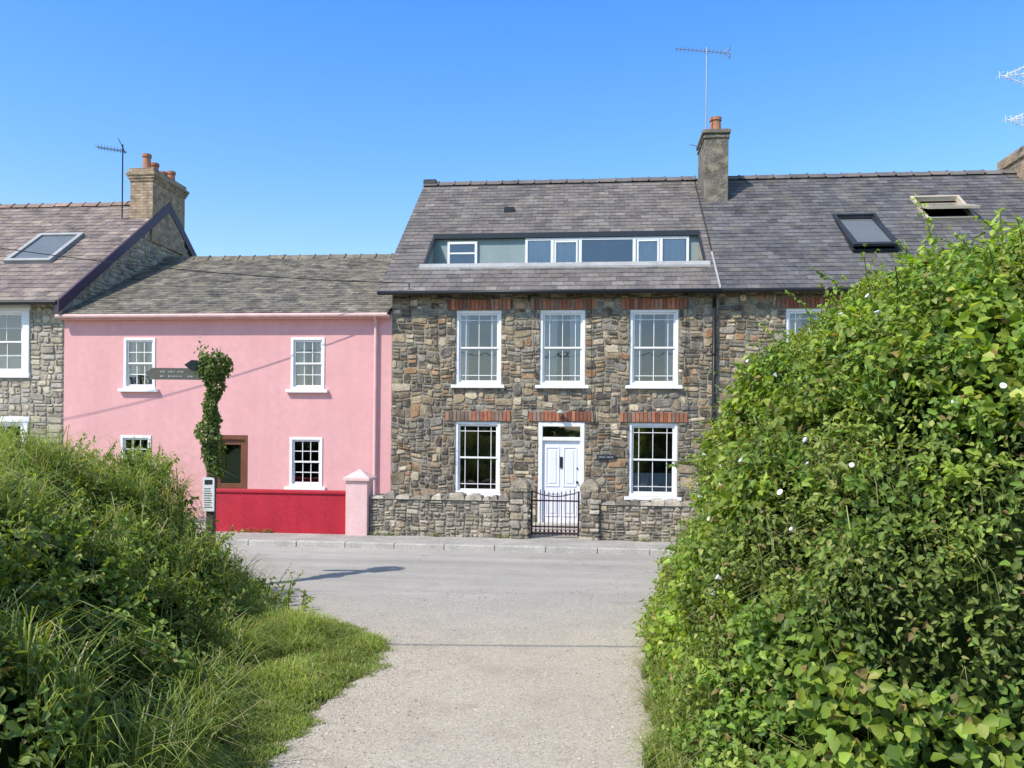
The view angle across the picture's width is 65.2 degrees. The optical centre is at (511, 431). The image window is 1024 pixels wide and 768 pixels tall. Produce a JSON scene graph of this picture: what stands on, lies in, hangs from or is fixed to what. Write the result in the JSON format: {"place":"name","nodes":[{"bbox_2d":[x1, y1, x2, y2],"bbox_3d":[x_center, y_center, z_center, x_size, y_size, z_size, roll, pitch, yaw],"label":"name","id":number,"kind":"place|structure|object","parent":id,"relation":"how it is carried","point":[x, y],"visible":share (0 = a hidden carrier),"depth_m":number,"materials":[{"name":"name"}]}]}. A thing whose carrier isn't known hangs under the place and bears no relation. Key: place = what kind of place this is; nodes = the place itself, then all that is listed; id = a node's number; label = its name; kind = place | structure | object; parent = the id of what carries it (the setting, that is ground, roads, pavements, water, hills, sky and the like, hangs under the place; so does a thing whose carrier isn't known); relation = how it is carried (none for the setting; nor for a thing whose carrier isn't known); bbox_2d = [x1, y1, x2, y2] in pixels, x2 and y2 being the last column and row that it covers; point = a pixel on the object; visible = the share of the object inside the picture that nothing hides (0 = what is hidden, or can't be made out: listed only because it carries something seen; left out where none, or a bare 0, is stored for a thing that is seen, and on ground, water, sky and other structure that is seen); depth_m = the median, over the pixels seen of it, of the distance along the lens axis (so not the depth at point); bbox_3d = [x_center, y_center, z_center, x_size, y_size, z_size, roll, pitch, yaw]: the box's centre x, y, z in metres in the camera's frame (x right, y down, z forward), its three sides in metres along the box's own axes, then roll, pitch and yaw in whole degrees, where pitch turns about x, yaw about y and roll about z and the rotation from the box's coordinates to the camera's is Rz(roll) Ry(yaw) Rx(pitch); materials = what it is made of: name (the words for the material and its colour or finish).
{"place":"outdoors","nodes":[
{"label":"outdoors","id":0,"kind":"place"},
{"bbox_2d":[130,342,151,384],"bbox_3d":[-8.527,-1.577,18.513,0.640,1.050,0.038,1,0,6],"label":"window curtain","id":1,"kind":"object","parent":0,"point":[133,379],"depth_m":18.52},
{"bbox_2d":[221,445,240,482],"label":"hall","id":2,"kind":"structure","parent":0,"point":[231,461],"depth_m":19.07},
{"bbox_2d":[130,595,396,767],"bbox_3d":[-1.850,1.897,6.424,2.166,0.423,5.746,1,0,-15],"label":"verge grass","id":3,"kind":"structure","parent":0,"point":[322,670],"depth_m":6.56,"materials":[{"name":"plant"}]},
{"bbox_2d":[171,518,677,555],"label":"pavement","id":4,"kind":"structure","parent":0,"point":[547,543],"depth_m":14.61,"materials":[{"name":"concrete"}]},
{"bbox_2d":[43,439,189,496],"bbox_3d":[-8.657,1.067,17.202,3.085,1.874,1.278,1,0,6],"label":"garden shrub","id":5,"kind":"object","parent":4,"relation":"on","point":[149,448],"visible":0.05,"depth_m":16.98,"materials":[{"name":"green plant"}]},
{"bbox_2d":[216,492,345,533],"bbox_3d":[-4.588,1.646,15.847,2.730,0.880,0.200,1,0,6],"label":"masonry","id":6,"kind":"object","parent":4,"relation":"on","point":[301,513],"visible":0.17,"depth_m":15.74,"materials":[{"name":"paint"}]},
{"bbox_2d":[216,488,345,494],"bbox_3d":[-4.595,1.176,15.848,2.748,0.060,0.260,1,0,6],"label":"coping","id":7,"kind":"object","parent":6,"relation":"on","point":[343,492],"visible":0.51,"depth_m":15.74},
{"bbox_2d":[342,469,376,535],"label":"gate pier","id":8,"kind":"structure","parent":4,"relation":"on","point":[359,488],"depth_m":15.49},
{"bbox_2d":[370,499,510,537],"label":"garden wall","id":9,"kind":"structure","parent":4,"relation":"on","point":[498,517],"depth_m":15.46,"materials":[{"name":"stone"}]},
{"bbox_2d":[370,491,510,537],"bbox_3d":[-1.384,1.601,15.615,2.750,0.879,0.424,1,0,6],"label":"stonework","id":10,"kind":"object","parent":9,"relation":"on","point":[460,496],"visible":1,"depth_m":15.44,"materials":[{"name":"stone"}]},
{"bbox_2d":[241,527,650,541],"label":"wall foot weeds","id":11,"kind":"object","parent":4,"relation":"on","point":[397,534],"depth_m":15.48,"materials":[{"name":"green plant"}]},
{"bbox_2d":[511,491,529,538],"bbox_3d":[0.162,1.627,15.452,0.320,1.010,0.440,1,0,6],"label":"gate pillar","id":12,"kind":"object","parent":4,"relation":"on","point":[520,506],"visible":0.21,"depth_m":15.23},
{"bbox_2d":[509,478,530,538],"bbox_3d":[0.160,1.482,15.453,0.430,1.180,0.557,1,0,6],"label":"stonework","id":13,"kind":"object","parent":12,"relation":"on","point":[520,485],"visible":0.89,"depth_m":15.21,"materials":[{"name":"stone"}]},
{"bbox_2d":[531,488,579,536],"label":"garden gate","id":14,"kind":"structure","parent":4,"relation":"on","point":[565,533],"depth_m":15.38,"materials":[{"name":"metal"}]},
{"bbox_2d":[581,492,598,539],"bbox_3d":[1.495,1.639,15.319,0.320,1.010,0.440,1,0,6],"label":"gate pillar","id":15,"kind":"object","parent":4,"relation":"on","point":[591,520],"visible":0.29,"depth_m":15.10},
{"bbox_2d":[579,479,601,540],"bbox_3d":[1.495,1.495,15.321,0.427,1.181,0.553,1,0,6],"label":"stonework","id":16,"kind":"object","parent":4,"relation":"on","point":[588,487],"visible":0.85,"depth_m":15.09,"materials":[{"name":"stone"}]},
{"bbox_2d":[599,503,697,541],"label":"garden wall","id":17,"kind":"structure","parent":4,"relation":"on","point":[665,527],"depth_m":15.07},
{"bbox_2d":[600,498,698,541],"bbox_3d":[4.611,1.682,15.015,5.902,0.834,0.424,1,0,6],"label":"stonework","id":18,"kind":"object","parent":17,"relation":"on","point":[654,502],"visible":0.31,"depth_m":15.05,"materials":[{"name":"stone"}]},
{"bbox_2d":[231,588,656,767],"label":"lane","id":19,"kind":"structure","parent":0,"point":[357,611],"depth_m":6.54,"materials":[{"name":"gravel"}]},
{"bbox_2d":[221,545,669,604],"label":"road","id":20,"kind":"structure","parent":0,"point":[330,572],"depth_m":11.98,"materials":[{"name":"asphalt"}]},
{"bbox_2d":[145,337,233,545],"bbox_3d":[-4.195,0.422,10.398,1.081,3.336,0.523,1,0,-23],"label":"footpath signpost","id":21,"kind":"object","parent":20,"relation":"on","point":[209,371],"visible":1,"depth_m":10.41,"materials":[{"name":"plant"}]},
{"bbox_2d":[450,245,474,263],"bbox_3d":[-1.203,-4.292,19.483,0.730,0.660,0.001,1,0,6],"label":"casement shade","id":22,"kind":"object","parent":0,"point":[462,258],"visible":0.6,"depth_m":19.48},
{"bbox_2d":[0,0,1023,255],"label":"sky","id":23,"kind":"structure","parent":0,"point":[288,127],"materials":[{"name":"blue"}]},
{"bbox_2d":[535,385,588,388],"bbox_3d":[1.085,-0.981,17.372,1.160,0.072,0.160,1,0,6],"label":"window sill","id":24,"kind":"structure","parent":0,"point":[566,386],"depth_m":17.30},
{"bbox_2d":[625,385,682,388],"bbox_3d":[3.042,-0.962,17.177,1.210,0.072,0.160,1,0,6],"label":"window sill","id":25,"kind":"structure","parent":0,"point":[653,386],"depth_m":17.10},
{"bbox_2d":[698,243,702,260],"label":"gable walls","id":26,"kind":"structure","parent":0,"point":[699,256],"depth_m":18.69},
{"bbox_2d":[378,180,717,290],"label":"roof deck","id":27,"kind":"structure","parent":26,"relation":"on","point":[566,223],"depth_m":19.78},
{"bbox_2d":[379,179,718,290],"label":"roof slates","id":28,"kind":"object","parent":27,"relation":"on","point":[664,207],"visible":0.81,"depth_m":19.75,"materials":[{"name":"stone"}]},
{"bbox_2d":[423,175,696,185],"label":"ridge tiles","id":29,"kind":"object","parent":27,"relation":"on","point":[427,182],"visible":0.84,"depth_m":21.70,"materials":[{"name":"tile"}]},
{"bbox_2d":[427,236,698,263],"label":"inset walls","id":30,"kind":"structure","parent":27,"relation":"attached to","point":[501,250],"depth_m":19.41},
{"bbox_2d":[447,242,477,263],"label":"casement frame","id":31,"kind":"object","parent":30,"relation":"attached to","point":[461,243],"visible":0.55,"depth_m":19.45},
{"bbox_2d":[450,239,658,261],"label":"casement sashes","id":32,"kind":"object","parent":30,"relation":"attached to","point":[576,241],"visible":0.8,"depth_m":19.14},
{"bbox_2d":[423,230,705,263],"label":"inset fascia","id":33,"kind":"structure","parent":30,"relation":"attached to","point":[564,235],"depth_m":19.12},
{"bbox_2d":[525,236,688,262],"bbox_3d":[2.252,-4.274,19.112,3.880,0.750,0.062,1,0,6],"label":"casement frame","id":34,"kind":"object","parent":30,"relation":"attached to","point":[580,240],"visible":0.5,"depth_m":19.07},
{"bbox_2d":[528,239,684,262],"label":"casement curtains","id":35,"kind":"object","parent":34,"relation":"in","point":[539,251],"visible":0.69,"depth_m":19.19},
{"bbox_2d":[550,239,685,261],"bbox_3d":[2.255,-4.274,19.137,3.880,0.750,0.001,1,0,6],"label":"casement shade","id":36,"kind":"object","parent":34,"relation":"attached to","point":[607,250],"visible":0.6,"depth_m":19.13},
{"bbox_2d":[419,251,720,287],"bbox_3d":[1.159,-3.579,17.744,6.630,1.065,1.290,1,0,6],"label":"lead flashing","id":37,"kind":"object","parent":27,"relation":"on","point":[567,264],"visible":1,"depth_m":17.90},
{"bbox_2d":[721,287,860,291],"bbox_3d":[9.555,-2.918,16.236,10.390,0.086,0.090,1,0,6],"label":"gutter","id":38,"kind":"object","parent":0,"point":[808,289],"visible":0.52,"depth_m":16.59,"materials":[{"name":"black plastic"}]},
{"bbox_2d":[841,219,890,241],"bbox_3d":[8.096,-4.612,18.366,0.790,0.949,1.467,1,0,6],"label":"skylight blind","id":39,"kind":"object","parent":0,"point":[865,230],"visible":0.8,"depth_m":18.39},
{"label":"ground","id":40,"kind":"structure","parent":0,"visible":0},
{"bbox_2d":[0,234,190,467],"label":"wall backing","id":41,"kind":"object","parent":40,"relation":"on","point":[70,305],"depth_m":18.62,"materials":[{"name":"stone"}]},
{"bbox_2d":[1,315,21,353],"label":"window pane","id":42,"kind":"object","parent":41,"relation":"attached to","point":[14,321],"depth_m":20.06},
{"bbox_2d":[0,416,29,438],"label":"window surround","id":43,"kind":"object","parent":41,"relation":"attached to","point":[16,419],"visible":0.34,"depth_m":18.59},
{"bbox_2d":[0,305,31,377],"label":"window surround","id":44,"kind":"object","parent":41,"relation":"attached to","point":[26,373],"visible":0.93,"depth_m":18.58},
{"bbox_2d":[0,311,22,372],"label":"window frame","id":45,"kind":"object","parent":44,"relation":"in","point":[7,313],"visible":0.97,"depth_m":18.70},
{"bbox_2d":[0,354,20,368],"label":"window curtain","id":46,"kind":"object","parent":45,"relation":"attached to","point":[14,362],"depth_m":18.86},
{"bbox_2d":[0,206,143,298],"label":"roof deck","id":47,"kind":"structure","parent":41,"relation":"on","point":[63,257],"depth_m":21.54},
{"bbox_2d":[0,300,55,304],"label":"gutter","id":48,"kind":"object","parent":47,"relation":"on","point":[27,302],"visible":1,"depth_m":18.26,"materials":[{"name":"black plastic"}]},
{"bbox_2d":[4,235,84,263],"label":"skylight frame","id":49,"kind":"object","parent":47,"relation":"attached to","point":[49,262],"visible":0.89,"depth_m":20.04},
{"bbox_2d":[3,232,84,261],"bbox_3d":[-12.052,-4.776,20.646,1.240,1.065,1.386,1,0,6],"label":"skylight sash","id":50,"kind":"object","parent":49,"relation":"in","point":[11,258],"visible":1,"depth_m":20.54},
{"bbox_2d":[14,236,74,257],"bbox_3d":[-12.051,-4.760,20.658,1.040,0.911,1.210,1,0,6],"label":"skylight blind","id":51,"kind":"object","parent":50,"relation":"attached to","point":[51,245],"visible":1,"depth_m":20.71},
{"bbox_2d":[0,201,129,207],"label":"ridge tiles","id":52,"kind":"object","parent":47,"relation":"on","point":[70,204],"visible":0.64,"depth_m":23.17,"materials":[{"name":"tile"}]},
{"bbox_2d":[0,205,148,299],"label":"roof slates","id":53,"kind":"object","parent":47,"relation":"on","point":[13,283],"visible":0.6,"depth_m":21.10,"materials":[{"name":"stone"}]},
{"bbox_2d":[55,202,196,312],"bbox_3d":[-9.874,-4.655,22.924,0.098,3.880,9.480,1,0,6],"label":"bargeboard","id":54,"kind":"object","parent":47,"relation":"attached to","point":[67,297],"visible":0.79,"depth_m":20.56,"materials":[{"name":"paint"}]},
{"bbox_2d":[125,167,188,254],"bbox_3d":[-10.152,-6.278,22.968,0.830,2.020,1.930,1,0,6],"label":"chimney stack","id":55,"kind":"object","parent":47,"relation":"on","point":[153,191],"visible":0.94,"depth_m":22.36,"materials":[{"name":"brick"}]},
{"bbox_2d":[142,153,175,179],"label":"chimney pots","id":56,"kind":"object","parent":55,"relation":"on","point":[147,162],"visible":0.64,"depth_m":22.62,"materials":[{"name":"ceramic"}]},
{"bbox_2d":[0,231,187,450],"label":"rubble stonework","id":57,"kind":"object","parent":41,"relation":"attached to","point":[16,399],"visible":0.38,"depth_m":18.59,"materials":[{"name":"stone"}]},
{"bbox_2d":[0,415,314,767],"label":"overgrown bank","id":58,"kind":"structure","parent":40,"relation":"on","point":[112,586],"depth_m":5.75,"materials":[{"name":"green plant"}]},
{"bbox_2d":[63,312,391,517],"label":"rendered wall","id":59,"kind":"structure","parent":40,"relation":"on","point":[263,410],"depth_m":18.10,"materials":[{"name":"paint"}]},
{"bbox_2d":[120,435,150,457],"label":"window frame","id":60,"kind":"object","parent":59,"relation":"attached to","point":[123,438],"visible":0.26,"depth_m":18.37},
{"bbox_2d":[123,338,155,388],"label":"window frame","id":61,"kind":"object","parent":59,"relation":"attached to","point":[126,375],"visible":0.96,"depth_m":18.37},
{"bbox_2d":[55,312,390,494],"bbox_3d":[-6.593,-0.345,18.020,7.770,4.623,0.273,1,0,6],"label":"gutter and downpipe","id":62,"kind":"object","parent":59,"relation":"attached to","point":[224,316],"visible":0.9,"depth_m":17.83,"materials":[{"name":"plastic"}]},
{"bbox_2d":[67,258,391,348],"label":"roof deck","id":63,"kind":"structure","parent":59,"relation":"on","point":[389,311],"depth_m":19.52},
{"bbox_2d":[60,257,392,313],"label":"roof slates","id":64,"kind":"object","parent":63,"relation":"on","point":[227,301],"visible":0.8,"depth_m":19.68,"materials":[{"name":"stone"}]},
{"bbox_2d":[164,253,393,259],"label":"ridge tiles","id":65,"kind":"object","parent":63,"relation":"on","point":[284,256],"visible":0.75,"depth_m":22.47,"materials":[{"name":"tile"}]},
{"bbox_2d":[216,435,247,488],"bbox_3d":[-6.398,1.019,18.189,0.850,1.900,0.100,1,0,6],"label":"front door","id":66,"kind":"structure","parent":59,"relation":"attached to","point":[242,440],"depth_m":18.16,"materials":[{"name":"brown wood"}]},
{"bbox_2d":[289,437,322,486],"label":"window frame","id":67,"kind":"object","parent":59,"relation":"attached to","point":[292,472],"visible":1,"depth_m":17.98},
{"bbox_2d":[285,389,327,392],"bbox_3d":[-4.590,-0.915,17.940,0.960,0.072,0.160,1,0,6],"label":"window sill","id":68,"kind":"structure","parent":59,"relation":"attached to","point":[306,391],"depth_m":17.86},
{"bbox_2d":[291,337,324,388],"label":"window frame","id":69,"kind":"object","parent":59,"relation":"attached to","point":[294,340],"visible":0.99,"depth_m":17.98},
{"bbox_2d":[296,342,320,384],"bbox_3d":[-4.567,-1.539,18.119,0.660,1.050,0.042,1,0,6],"label":"window curtain","id":70,"kind":"object","parent":69,"relation":"attached to","point":[300,368],"depth_m":18.13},
{"bbox_2d":[298,442,318,481],"bbox_3d":[-4.540,0.742,18.802,1.360,1.850,0.990,1,0,6],"label":"window pane","id":71,"kind":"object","parent":59,"relation":"attached to","point":[314,457],"depth_m":19.30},
{"bbox_2d":[306,342,314,384],"bbox_3d":[-4.499,-1.468,18.800,1.380,1.910,0.990,1,0,6],"label":"window pane","id":72,"kind":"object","parent":59,"relation":"attached to","point":[309,360],"depth_m":19.29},
{"bbox_2d":[390,292,718,521],"bbox_3d":[0.866,-0.522,17.565,7.100,5.320,0.300,1,0,6],"label":"wall backing","id":73,"kind":"object","parent":40,"relation":"on","point":[521,395],"depth_m":17.45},
{"bbox_2d":[455,421,499,493],"bbox_3d":[-0.751,0.563,17.655,1.000,1.580,0.120,1,0,6],"label":"window frame","id":74,"kind":"object","parent":73,"relation":"attached to","point":[457,464],"visible":0.97,"depth_m":17.64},
{"bbox_2d":[460,426,495,488],"bbox_3d":[-0.675,0.633,18.416,1.600,2.320,0.990,1,0,6],"label":"window pane","id":75,"kind":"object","parent":73,"relation":"attached to","point":[480,471],"depth_m":18.89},
{"bbox_2d":[456,310,500,384],"bbox_3d":[-0.728,-1.855,17.655,1.000,1.635,0.120,1,0,6],"label":"window frame","id":76,"kind":"object","parent":73,"relation":"attached to","point":[459,381],"visible":0.97,"depth_m":17.64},
{"bbox_2d":[461,315,496,380],"bbox_3d":[-0.716,-1.855,17.771,0.940,1.515,0.052,1,0,6],"label":"window curtain","id":77,"kind":"object","parent":76,"relation":"attached to","point":[493,364],"depth_m":17.80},
{"bbox_2d":[469,315,490,380],"bbox_3d":[-0.652,-1.784,18.416,1.600,2.375,0.990,1,0,6],"label":"window pane","id":78,"kind":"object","parent":73,"relation":"attached to","point":[479,364],"depth_m":18.88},
{"bbox_2d":[377,288,720,428],"bbox_3d":[0.706,-0.505,17.226,7.350,5.083,0.305,1,0,6],"label":"gutter and downpipe","id":79,"kind":"object","parent":73,"relation":"attached to","point":[580,291],"visible":0.75,"depth_m":16.97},
{"bbox_2d":[390,293,717,522],"bbox_3d":[0.847,-0.553,17.396,7.119,5.201,0.050,1,0,6],"label":"rubble stonework","id":80,"kind":"object","parent":73,"relation":"attached to","point":[399,476],"visible":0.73,"depth_m":17.45,"materials":[{"name":"stone"}]},
{"bbox_2d":[406,283,707,438],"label":"facade cables","id":81,"kind":"object","parent":80,"relation":"attached to","point":[591,328],"visible":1,"depth_m":17.27,"materials":[{"name":"black plastic"}]},
{"bbox_2d":[538,422,584,522],"bbox_3d":[1.072,0.893,17.447,1.000,2.215,0.130,1,0,6],"label":"door frame","id":82,"kind":"object","parent":73,"relation":"attached to","point":[541,438],"visible":0.79,"depth_m":17.40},
{"bbox_2d":[542,441,579,522],"bbox_3d":[1.071,1.086,17.460,0.816,1.788,0.065,1,0,6],"label":"front door","id":83,"kind":"structure","parent":82,"relation":"attached to","point":[556,478],"depth_m":17.44,"materials":[{"name":"paint"}]},
{"bbox_2d":[540,310,584,384],"bbox_3d":[1.103,-1.837,17.472,0.980,1.635,0.120,1,0,6],"label":"window frame","id":84,"kind":"object","parent":73,"relation":"attached to","point":[543,313],"visible":0.98,"depth_m":17.45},
{"bbox_2d":[544,315,580,380],"bbox_3d":[1.115,-1.837,17.591,0.860,1.515,0.041,1,0,6],"label":"window curtain","id":85,"kind":"object","parent":84,"relation":"attached to","point":[552,325],"depth_m":17.60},
{"bbox_2d":[557,315,569,380],"bbox_3d":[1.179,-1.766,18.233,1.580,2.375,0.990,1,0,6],"label":"window pane","id":86,"kind":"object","parent":73,"relation":"attached to","point":[566,343],"depth_m":18.69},
{"bbox_2d":[445,298,687,422],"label":"brick lintels","id":87,"kind":"object","parent":73,"relation":"attached to","point":[583,304],"visible":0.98,"depth_m":17.36,"materials":[{"name":"brick"}]},
{"bbox_2d":[633,428,671,472],"bbox_3d":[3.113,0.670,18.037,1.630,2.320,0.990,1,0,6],"label":"window pane","id":88,"kind":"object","parent":73,"relation":"attached to","point":[659,445],"depth_m":18.48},
{"bbox_2d":[628,423,676,496],"bbox_3d":[3.037,0.599,17.276,1.030,1.580,0.120,1,0,6],"label":"window frame","id":89,"kind":"object","parent":73,"relation":"attached to","point":[632,426],"visible":1,"depth_m":17.26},
{"bbox_2d":[633,473,671,491],"bbox_3d":[3.044,1.110,17.396,0.910,0.438,0.031,1,0,6],"label":"window curtain","id":90,"kind":"object","parent":89,"relation":"attached to","point":[645,479],"depth_m":17.39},
{"bbox_2d":[641,315,664,380],"bbox_3d":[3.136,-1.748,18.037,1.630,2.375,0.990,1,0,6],"label":"window pane","id":91,"kind":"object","parent":73,"relation":"attached to","point":[650,327],"depth_m":18.48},
{"bbox_2d":[629,309,678,384],"bbox_3d":[3.060,-1.818,17.276,1.030,1.635,0.120,1,0,6],"label":"window frame","id":92,"kind":"object","parent":73,"relation":"attached to","point":[673,312],"visible":0.98,"depth_m":17.25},
{"bbox_2d":[634,315,672,380],"bbox_3d":[3.073,-1.818,17.398,0.970,1.515,0.058,1,0,6],"label":"window curtain","id":93,"kind":"object","parent":92,"relation":"attached to","point":[668,328],"depth_m":17.40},
{"bbox_2d":[543,426,579,436],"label":"hall","id":94,"kind":"structure","parent":40,"relation":"on","point":[552,431],"depth_m":18.29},
{"bbox_2d":[717,292,842,417],"bbox_3d":[9.424,-0.440,16.709,10.098,5.320,0.300,1,0,6],"label":"wall backing","id":95,"kind":"object","parent":40,"relation":"on","point":[756,319],"depth_m":17.00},
{"bbox_2d":[717,291,855,420],"bbox_3d":[9.407,-0.469,16.538,10.115,5.195,0.054,1,0,6],"label":"rubble stonework","id":96,"kind":"object","parent":95,"relation":"attached to","point":[759,315],"visible":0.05,"depth_m":16.99,"materials":[{"name":"stone"}]},
{"bbox_2d":[786,308,831,342],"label":"window frame","id":97,"kind":"object","parent":95,"relation":"attached to","point":[796,311],"visible":0.16,"depth_m":16.94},
{"bbox_2d":[790,314,818,337],"bbox_3d":[6.306,-1.790,17.072,0.880,1.520,0.042,1,0,6],"label":"window curtain","id":98,"kind":"object","parent":97,"relation":"attached to","point":[792,321],"depth_m":17.10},
{"bbox_2d":[777,297,843,307],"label":"brick lintels","id":99,"kind":"object","parent":95,"relation":"attached to","point":[788,302],"visible":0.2,"depth_m":16.86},
{"bbox_2d":[597,194,1023,767],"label":"hedge","id":100,"kind":"object","parent":40,"relation":"on","point":[841,577],"visible":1,"depth_m":4.81,"materials":[{"name":"green plant"}]},
{"bbox_3d":[-21.979,-2.281,15.200,0.247,8.400,0.260,1,0,0],"label":"utility pole","id":101,"kind":"object","parent":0,"visible":0},
{"bbox_2d":[1,248,407,282],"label":"overhead cable","id":102,"kind":"object","parent":101,"relation":"attached to","point":[204,271],"visible":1,"depth_m":16.92,"materials":[{"name":"black plastic"}]},
{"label":"gable walls","id":103,"kind":"object","parent":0,"visible":0},
{"bbox_2d":[694,174,1022,287],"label":"roof deck","id":104,"kind":"structure","parent":103,"relation":"on","point":[945,212],"depth_m":20.46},
{"bbox_2d":[696,128,730,201],"bbox_3d":[5.216,-6.435,20.803,0.700,2.430,1.300,1,0,6],"label":"chimney stack","id":105,"kind":"object","parent":104,"relation":"on","point":[713,168],"visible":0.72,"depth_m":20.21,"materials":[{"name":"concrete"}]},
{"bbox_2d":[675,45,730,147],"bbox_3d":[4.827,-8.455,20.217,1.407,2.662,0.568,1,0,6],"label":"tv aerial","id":106,"kind":"object","parent":105,"relation":"attached to","point":[706,51],"visible":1,"depth_m":20.32,"materials":[{"name":"metal"}]},
{"bbox_2d":[695,173,1023,287],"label":"roof slates","id":107,"kind":"object","parent":104,"relation":"on","point":[870,195],"visible":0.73,"depth_m":18.95,"materials":[{"name":"stone"}]},
{"bbox_2d":[728,169,1016,179],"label":"ridge tiles","id":108,"kind":"object","parent":107,"relation":"on","point":[912,173],"visible":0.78,"depth_m":20.86,"materials":[{"name":"tile"}]},
{"bbox_2d":[832,213,898,252],"bbox_3d":[8.098,-4.573,18.397,0.990,1.303,1.575,1,0,6],"label":"skylight frame","id":109,"kind":"object","parent":104,"relation":"on","point":[872,250],"visible":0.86,"depth_m":17.98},
{"bbox_2d":[833,216,899,245],"bbox_3d":[8.095,-4.629,18.356,0.990,1.097,1.651,1,0,6],"label":"skylight sash","id":110,"kind":"object","parent":109,"relation":"attached to","point":[881,226],"visible":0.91,"depth_m":18.03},
{"bbox_2d":[910,195,976,219],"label":"skylight frame","id":111,"kind":"object","parent":104,"relation":"on","point":[969,212],"visible":0.8,"depth_m":19.33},
{"bbox_2d":[914,202,980,208],"bbox_3d":[10.317,-5.418,19.146,1.140,0.472,1.235,1,0,6],"label":"skylight sash","id":112,"kind":"object","parent":111,"relation":"attached to","point":[959,205],"visible":0.7,"depth_m":18.58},
{"bbox_2d":[997,145,1023,180],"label":"chimney stack","id":113,"kind":"object","parent":104,"relation":"on","point":[1014,160],"visible":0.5,"depth_m":20.50,"materials":[{"name":"brick"}]},
{"bbox_2d":[995,65,1023,129],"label":"tv aerial","id":114,"kind":"object","parent":113,"relation":"attached to","point":[1007,77],"visible":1,"depth_m":19.87,"materials":[{"name":"white paint"}]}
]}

